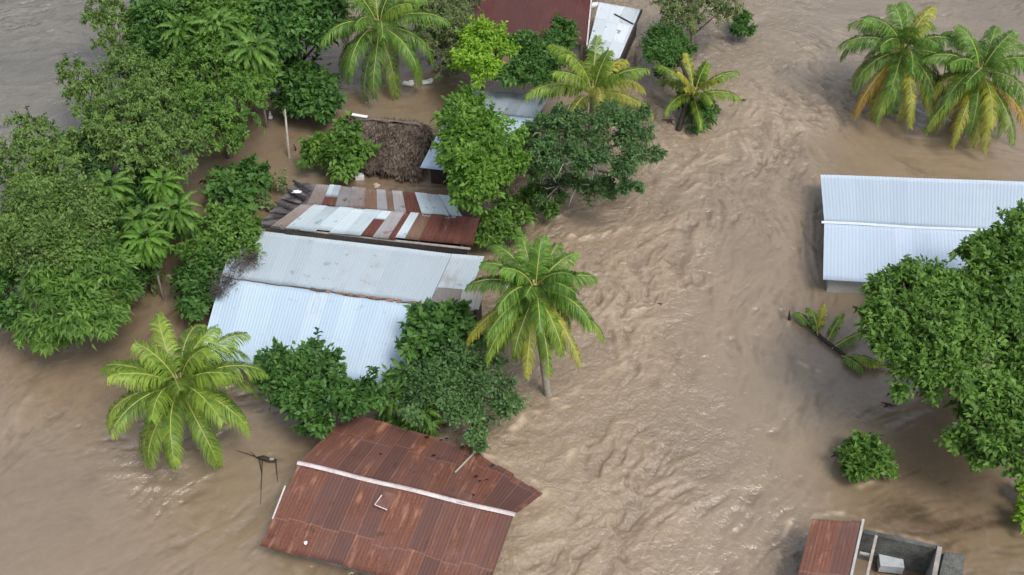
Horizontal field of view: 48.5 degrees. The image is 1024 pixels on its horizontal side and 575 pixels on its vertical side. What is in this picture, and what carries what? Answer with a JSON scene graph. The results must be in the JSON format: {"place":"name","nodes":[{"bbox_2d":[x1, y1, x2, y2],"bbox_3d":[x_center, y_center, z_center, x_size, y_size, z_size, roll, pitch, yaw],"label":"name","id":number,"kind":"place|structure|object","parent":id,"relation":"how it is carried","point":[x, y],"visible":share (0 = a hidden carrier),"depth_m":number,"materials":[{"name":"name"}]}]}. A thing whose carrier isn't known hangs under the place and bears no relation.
{"place":"outdoors","nodes":[
{"label":"outdoors","id":0,"kind":"place"},
{"bbox_2d":[0,0,1023,574],"bbox_3d":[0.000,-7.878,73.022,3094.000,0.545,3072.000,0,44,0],"label":"water","id":1,"kind":"structure","parent":0,"point":[710,412],"depth_m":59.76,"materials":[{"name":"brown liquid"}]},
{"bbox_2d":[0,238,33,332],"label":"leafy tree","id":2,"kind":"object","parent":1,"relation":"on","point":[8,315],"visible":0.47,"depth_m":58.69,"materials":[{"name":"green plant"}]},
{"bbox_2d":[0,105,90,201],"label":"leafy tree","id":3,"kind":"object","parent":1,"relation":"on","point":[44,157],"visible":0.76,"depth_m":64.84,"materials":[{"name":"green plant"}]},
{"bbox_2d":[0,168,123,274],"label":"leafy tree","id":4,"kind":"object","parent":1,"relation":"on","point":[50,218],"visible":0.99,"depth_m":59.12,"materials":[{"name":"green plant"}]},
{"bbox_2d":[6,226,145,357],"bbox_3d":[-22.663,1.168,59.739,7.564,7.744,7.621,0,44,0],"label":"leafy tree","id":5,"kind":"object","parent":1,"relation":"on","point":[83,302],"visible":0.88,"depth_m":57.63,"materials":[{"name":"green plant"}]},
{"bbox_2d":[53,53,124,121],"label":"slender tree","id":6,"kind":"object","parent":1,"relation":"on","point":[78,89],"visible":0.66,"depth_m":71.40,"materials":[{"name":"green plant"}]},
{"bbox_2d":[78,0,137,77],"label":"slender tree","id":7,"kind":"object","parent":1,"relation":"in","point":[105,16],"visible":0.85,"depth_m":76.59,"materials":[{"name":"green plant"}]},
{"bbox_2d":[89,169,135,218],"bbox_3d":[-22.570,-3.895,65.719,2.748,6.303,2.767,0,44,0],"label":"papaya plant","id":8,"kind":"object","parent":1,"relation":"in","point":[119,189],"visible":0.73,"depth_m":63.90,"materials":[{"name":"green plant"}]},
{"bbox_2d":[86,150,169,290],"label":"leafy tree","id":9,"kind":"object","parent":1,"relation":"on","point":[146,275],"visible":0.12,"depth_m":65.09,"materials":[{"name":"green plant"}]},
{"bbox_2d":[64,37,211,185],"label":"leafy tree","id":10,"kind":"object","parent":1,"relation":"on","point":[140,85],"visible":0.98,"depth_m":66.78,"materials":[{"name":"green plant"}]},
{"bbox_2d":[116,203,166,239],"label":"papaya plant","id":11,"kind":"object","parent":1,"relation":"in","point":[132,215],"visible":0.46,"depth_m":62.30,"materials":[{"name":"green plant"}]},
{"bbox_2d":[119,268,165,303],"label":"shrub","id":12,"kind":"object","parent":1,"relation":"in","point":[154,285],"visible":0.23,"depth_m":63.76,"materials":[{"name":"green plant"}]},
{"bbox_2d":[61,115,225,180],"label":"leafy tree","id":13,"kind":"object","parent":1,"relation":"on","point":[88,165],"visible":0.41,"depth_m":67.54,"materials":[{"name":"green plant"}]},
{"bbox_2d":[119,218,176,300],"bbox_3d":[-19.672,-0.872,62.688,2.808,6.163,3.072,0,44,0],"label":"papaya plant","id":14,"kind":"object","parent":1,"relation":"in","point":[151,247],"visible":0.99,"depth_m":60.85,"materials":[{"name":"green plant"}]},
{"bbox_2d":[121,0,201,64],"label":"leafy tree","id":15,"kind":"object","parent":1,"relation":"on","point":[145,14],"visible":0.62,"depth_m":75.46,"materials":[{"name":"green plant"}]},
{"bbox_2d":[141,168,188,242],"bbox_3d":[-19.811,-4.155,66.203,2.739,6.004,2.628,0,44,0],"label":"papaya plant","id":16,"kind":"object","parent":1,"relation":"in","point":[156,188],"visible":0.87,"depth_m":64.35,"materials":[{"name":"green plant"}]},
{"bbox_2d":[150,190,205,258],"bbox_3d":[-18.562,-2.652,64.753,2.942,5.856,2.904,0,44,0],"label":"papaya plant","id":17,"kind":"object","parent":1,"relation":"in","point":[175,213],"visible":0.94,"depth_m":63.03,"materials":[{"name":"green plant"}]},
{"bbox_2d":[155,12,203,73],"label":"papaya plant","id":18,"kind":"object","parent":1,"relation":"in","point":[172,39],"visible":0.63,"depth_m":73.56,"materials":[{"name":"green plant"}]},
{"bbox_2d":[100,311,269,471],"bbox_3d":[-15.380,5.835,54.390,7.625,8.041,7.319,-22,48,-21],"label":"coconut palm","id":19,"kind":"object","parent":1,"relation":"in","point":[163,391],"visible":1,"depth_m":52.79,"materials":[{"name":"green plant"}]},
{"bbox_2d":[166,245,229,325],"bbox_3d":[-17.259,0.241,63.200,3.629,4.260,6.033,11,45,12],"label":"bush","id":20,"kind":"object","parent":1,"relation":"on","point":[193,303],"visible":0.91,"depth_m":62.12,"materials":[{"name":"green plant"}]},
{"bbox_2d":[139,4,256,93],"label":"leafy tree","id":21,"kind":"object","parent":1,"relation":"on","point":[161,56],"visible":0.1,"depth_m":75.15,"materials":[{"name":"green plant"}]},
{"bbox_2d":[165,0,258,63],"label":"leafy tree","id":22,"kind":"object","parent":1,"relation":"on","point":[236,7],"visible":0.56,"depth_m":74.06,"materials":[{"name":"green plant"}]},
{"bbox_2d":[155,38,273,158],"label":"leafy tree","id":23,"kind":"object","parent":1,"relation":"on","point":[197,96],"visible":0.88,"depth_m":69.70,"materials":[{"name":"green plant"}]},
{"bbox_2d":[191,9,238,102],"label":"papaya plant","id":24,"kind":"object","parent":1,"relation":"in","point":[226,19],"visible":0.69,"depth_m":72.76,"materials":[{"name":"green plant"}]},
{"bbox_2d":[174,199,265,267],"bbox_3d":[-16.319,-2.217,65.450,5.089,4.678,5.335,0,44,0],"label":"bush","id":25,"kind":"object","parent":1,"relation":"in","point":[222,227],"visible":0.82,"depth_m":64.24,"materials":[{"name":"green plant"}]},
{"bbox_2d":[205,248,264,299],"bbox_3d":[-15.321,0.061,62.983,2.524,4.427,4.566,25,49,24],"label":"dead bush","id":26,"kind":"object","parent":1,"relation":"in","point":[217,287],"visible":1,"depth_m":61.92,"materials":[{"name":"grey plant"}]},
{"bbox_2d":[199,152,273,216],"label":"bush","id":27,"kind":"object","parent":1,"relation":"on","point":[242,183],"visible":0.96,"depth_m":68.42,"materials":[{"name":"green plant"}]},
{"bbox_2d":[205,11,285,116],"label":"leafy tree","id":28,"kind":"object","parent":1,"relation":"on","point":[268,74],"visible":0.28,"depth_m":72.26,"materials":[{"name":"green plant"}]},
{"bbox_2d":[222,30,281,127],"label":"papaya plant","id":29,"kind":"object","parent":1,"relation":"in","point":[262,50],"visible":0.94,"depth_m":71.21,"materials":[{"name":"green plant"}]},
{"bbox_2d":[236,450,277,504],"bbox_3d":[-12.110,8.846,55.408,1.590,0.329,3.633,-20,48,-20],"label":"driftwood","id":30,"kind":"object","parent":1,"relation":"on","point":[267,459],"visible":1,"depth_m":55.75,"materials":[{"name":"brown wood"}]},
{"bbox_2d":[251,167,289,214],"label":"bush","id":31,"kind":"object","parent":1,"relation":"in","point":[282,184],"visible":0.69,"depth_m":69.36,"materials":[{"name":"green plant"}]},
{"bbox_2d":[284,109,290,157],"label":"wooden post","id":32,"kind":"object","parent":1,"relation":"in","point":[287,141],"visible":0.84,"depth_m":72.79,"materials":[{"name":"grey wood"}]},
{"bbox_2d":[243,0,352,64],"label":"leafy tree","id":33,"kind":"object","parent":1,"relation":"on","point":[291,24],"visible":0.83,"depth_m":74.90,"materials":[{"name":"green plant"}]},
{"bbox_2d":[269,51,348,124],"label":"bush","id":34,"kind":"object","parent":1,"relation":"in","point":[308,87],"visible":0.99,"depth_m":74.28,"materials":[{"name":"green plant"}]},
{"bbox_2d":[250,327,395,439],"bbox_3d":[-9.561,5.475,56.883,5.519,5.513,6.899,-29,51,-26],"label":"leafy tree","id":35,"kind":"object","parent":1,"relation":"on","point":[306,377],"visible":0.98,"depth_m":55.24,"materials":[{"name":"green plant"}]},
{"bbox_2d":[296,110,382,184],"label":"bush","id":36,"kind":"object","parent":1,"relation":"on","point":[342,150],"visible":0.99,"depth_m":70.53,"materials":[{"name":"green plant"}]},
{"bbox_2d":[204,231,483,391],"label":"flooded house","id":37,"kind":"structure","parent":1,"relation":"in","point":[351,299],"depth_m":61.29,"materials":[{"name":"white metal"}]},
{"bbox_2d":[355,173,363,179],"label":"crate","id":38,"kind":"object","parent":1,"relation":"on","point":[360,176],"visible":0.93,"depth_m":71.72,"materials":[{"name":"white plastic"}]},
{"bbox_2d":[258,180,479,259],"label":"flooded shed","id":39,"kind":"structure","parent":1,"relation":"in","point":[377,216],"depth_m":66.11,"materials":[{"name":"brown metal"}]},
{"bbox_2d":[373,183,380,187],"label":"bundle","id":40,"kind":"object","parent":39,"relation":"on","point":[376,185],"visible":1,"depth_m":68.24,"materials":[{"name":"beige fabric"}]},
{"bbox_2d":[319,0,449,103],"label":"coconut palm","id":41,"kind":"object","parent":1,"relation":"in","point":[391,11],"visible":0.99,"depth_m":75.19,"materials":[{"name":"green plant"}]},
{"bbox_2d":[374,380,406,426],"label":"feathery plant","id":42,"kind":"object","parent":1,"relation":"in","point":[388,414],"visible":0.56,"depth_m":56.15,"materials":[{"name":"green plant"}]},
{"bbox_2d":[347,113,434,184],"bbox_3d":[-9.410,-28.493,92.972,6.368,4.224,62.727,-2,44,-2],"label":"thatched hut","id":43,"kind":"object","parent":1,"relation":"on","point":[404,149],"visible":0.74,"depth_m":71.44,"materials":[{"name":"plant"}]},
{"bbox_2d":[351,113,367,117],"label":"board","id":44,"kind":"object","parent":43,"relation":"on","point":[360,115],"visible":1,"depth_m":71.72,"materials":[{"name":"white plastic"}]},
{"bbox_2d":[381,358,418,389],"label":"feathery plant","id":45,"kind":"object","parent":1,"relation":"in","point":[396,375],"visible":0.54,"depth_m":56.55,"materials":[{"name":"green plant"}]},
{"bbox_2d":[260,416,542,574],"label":"flooded house","id":46,"kind":"structure","parent":1,"relation":"in","point":[365,495],"depth_m":51.71,"materials":[{"name":"metal"}]},
{"bbox_2d":[402,80,413,86],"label":"floating scrap","id":47,"kind":"object","parent":1,"relation":"on","point":[409,83],"visible":1,"depth_m":79.19,"materials":[{"name":"white plastic"}]},
{"bbox_2d":[398,391,444,436],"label":"feathery plant","id":48,"kind":"object","parent":1,"relation":"in","point":[430,423],"visible":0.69,"depth_m":55.37,"materials":[{"name":"green plant"}]},
{"bbox_2d":[422,78,432,83],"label":"floating scrap","id":49,"kind":"object","parent":1,"relation":"on","point":[429,81],"visible":0.89,"depth_m":79.35,"materials":[{"name":"white plastic"}]},
{"bbox_2d":[393,296,486,365],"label":"leafy tree","id":50,"kind":"object","parent":1,"relation":"on","point":[428,323],"visible":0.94,"depth_m":56.99,"materials":[{"name":"green plant"}]},
{"bbox_2d":[406,0,484,83],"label":"leafy tree","id":51,"kind":"object","parent":1,"relation":"on","point":[451,11],"visible":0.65,"depth_m":77.98,"materials":[{"name":"green plant"}]},
{"bbox_2d":[432,287,482,320],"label":"shed","id":52,"kind":"structure","parent":1,"relation":"in","point":[444,294],"depth_m":61.07,"materials":[{"name":"grey metal"}]},
{"bbox_2d":[394,328,532,453],"bbox_3d":[-2.356,5.635,56.301,6.720,6.100,6.586,0,44,0],"label":"leafy tree","id":53,"kind":"object","parent":1,"relation":"on","point":[463,380],"visible":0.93,"depth_m":54.76,"materials":[{"name":"green plant"}]},
{"bbox_2d":[429,81,532,222],"bbox_3d":[-1.870,-6.606,66.859,6.110,9.045,10.462,0,44,0],"label":"leafy tree","id":54,"kind":"object","parent":1,"relation":"on","point":[483,155],"visible":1,"depth_m":63.54,"materials":[{"name":"green plant"}]},
{"bbox_2d":[447,14,521,90],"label":"leafy tree","id":55,"kind":"object","parent":1,"relation":"on","point":[487,38],"visible":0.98,"depth_m":74.11,"materials":[{"name":"green plant"}]},
{"bbox_2d":[420,90,548,191],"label":"flooded house","id":56,"kind":"structure","parent":1,"relation":"in","point":[520,110],"depth_m":72.84,"materials":[{"name":"white metal"}]},
{"bbox_2d":[473,175,565,250],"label":"bush","id":57,"kind":"object","parent":1,"relation":"in","point":[499,224],"visible":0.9,"depth_m":67.06,"materials":[{"name":"green plant"}]},
{"bbox_2d":[471,0,592,57],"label":"flooded house","id":58,"kind":"structure","parent":1,"relation":"in","point":[535,15],"depth_m":82.22,"materials":[{"name":"metal"}]},
{"bbox_2d":[464,235,603,397],"bbox_3d":[1.106,2.050,56.931,6.936,10.116,6.582,0,44,0],"label":"coconut palm","id":59,"kind":"object","parent":1,"relation":"in","point":[542,321],"visible":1,"depth_m":54.35,"materials":[{"name":"green plant"}]},
{"bbox_2d":[494,12,581,93],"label":"leafy tree","id":60,"kind":"object","parent":1,"relation":"on","point":[536,64],"visible":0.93,"depth_m":74.30,"materials":[{"name":"green plant"}]},
{"bbox_2d":[522,35,654,153],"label":"coconut palm","id":61,"kind":"object","parent":1,"relation":"in","point":[605,81],"visible":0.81,"depth_m":68.71,"materials":[{"name":"green plant"}]},
{"bbox_2d":[521,95,667,209],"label":"leafy tree","id":62,"kind":"object","parent":1,"relation":"on","point":[547,158],"visible":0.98,"depth_m":65.53,"materials":[{"name":"green plant"}]},
{"bbox_2d":[588,2,642,74],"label":"shack","id":63,"kind":"structure","parent":1,"relation":"on","point":[615,26],"depth_m":81.64,"materials":[{"name":"white metal"}]},
{"bbox_2d":[662,116,673,124],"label":"debris","id":64,"kind":"object","parent":1,"relation":"in","point":[669,120],"visible":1,"depth_m":76.24,"materials":[{"name":"brown wood"}]},
{"bbox_2d":[636,18,700,86],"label":"leafy tree","id":65,"kind":"object","parent":1,"relation":"on","point":[669,51],"visible":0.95,"depth_m":77.27,"materials":[{"name":"green plant"}]},
{"bbox_2d":[675,60,691,130],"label":"bare trunk","id":66,"kind":"object","parent":1,"relation":"in","point":[680,123],"visible":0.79,"depth_m":75.46,"materials":[{"name":"brown wood"}]},
{"bbox_2d":[654,52,740,132],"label":"young palm","id":67,"kind":"object","parent":1,"relation":"in","point":[694,80],"visible":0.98,"depth_m":74.95,"materials":[{"name":"green plant"}]},
{"bbox_2d":[650,0,745,54],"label":"leafy tree","id":68,"kind":"object","parent":1,"relation":"on","point":[671,9],"visible":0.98,"depth_m":79.17,"materials":[{"name":"green plant"}]},
{"bbox_2d":[675,90,720,134],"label":"bush","id":69,"kind":"object","parent":1,"relation":"in","point":[708,113],"visible":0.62,"depth_m":75.27,"materials":[{"name":"green plant"}]},
{"bbox_2d":[728,9,757,37],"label":"bush","id":70,"kind":"object","parent":1,"relation":"in","point":[739,27],"visible":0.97,"depth_m":82.69,"materials":[{"name":"green plant"}]},
{"bbox_2d":[791,304,886,372],"bbox_3d":[17.896,2.448,61.328,2.448,1.433,5.693,-24,49,-23],"label":"fallen palm","id":71,"kind":"object","parent":1,"relation":"in","point":[816,325],"visible":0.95,"depth_m":61.40,"materials":[{"name":"green plant"}]},
{"bbox_2d":[832,428,900,483],"bbox_3d":[17.060,8.546,55.218,3.143,3.398,2.936,-13,45,-13],"label":"bush","id":72,"kind":"object","parent":1,"relation":"in","point":[864,457],"visible":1,"depth_m":54.43,"materials":[{"name":"green plant"}]},
{"bbox_2d":[798,519,964,574],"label":"ruined house","id":73,"kind":"structure","parent":1,"relation":"in","point":[834,547],"depth_m":50.26,"materials":[{"name":"concrete"}]},
{"bbox_2d":[877,554,903,573],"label":"water tank","id":74,"kind":"object","parent":73,"relation":"in","point":[887,564],"visible":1,"depth_m":51.05,"materials":[{"name":"grey paint"}]},
{"bbox_2d":[836,2,966,130],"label":"coconut palm","id":75,"kind":"object","parent":1,"relation":"in","point":[901,71],"visible":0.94,"depth_m":73.83,"materials":[{"name":"green plant"}]},
{"bbox_2d":[820,175,1023,294],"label":"flooded house","id":76,"kind":"structure","parent":1,"relation":"in","point":[872,224],"depth_m":66.16,"materials":[{"name":"white metal"}]},
{"bbox_2d":[862,282,899,294],"bbox_3d":[21.114,0.028,63.858,2.654,1.040,0.117,3,44,4],"label":"window","id":77,"kind":"structure","parent":76,"relation":"in","point":[865,282],"depth_m":63.97,"materials":[{"name":"grey wood"}]},
{"bbox_2d":[852,250,1013,407],"bbox_3d":[19.824,3.647,55.663,7.368,9.842,9.494,17,46,17],"label":"leafy tree","id":78,"kind":"object","parent":1,"relation":"on","point":[932,344],"visible":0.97,"depth_m":52.87,"materials":[{"name":"green plant"}]},
{"bbox_2d":[921,24,1023,155],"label":"coconut palm","id":79,"kind":"object","parent":1,"relation":"in","point":[976,86],"visible":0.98,"depth_m":72.11,"materials":[{"name":"green plant"}]},
{"bbox_2d":[933,332,1023,484],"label":"leafy tree","id":80,"kind":"object","parent":1,"relation":"on","point":[996,440],"visible":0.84,"depth_m":51.15,"materials":[{"name":"green plant"}]},
{"bbox_2d":[948,198,1023,365],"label":"leafy tree","id":81,"kind":"object","parent":1,"relation":"on","point":[998,249],"visible":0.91,"depth_m":55.30,"materials":[{"name":"green plant"}]},
{"bbox_2d":[1011,481,1023,533],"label":"bush","id":82,"kind":"object","parent":1,"relation":"in","point":[1019,515],"visible":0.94,"depth_m":52.48,"materials":[{"name":"green plant"}]}
]}

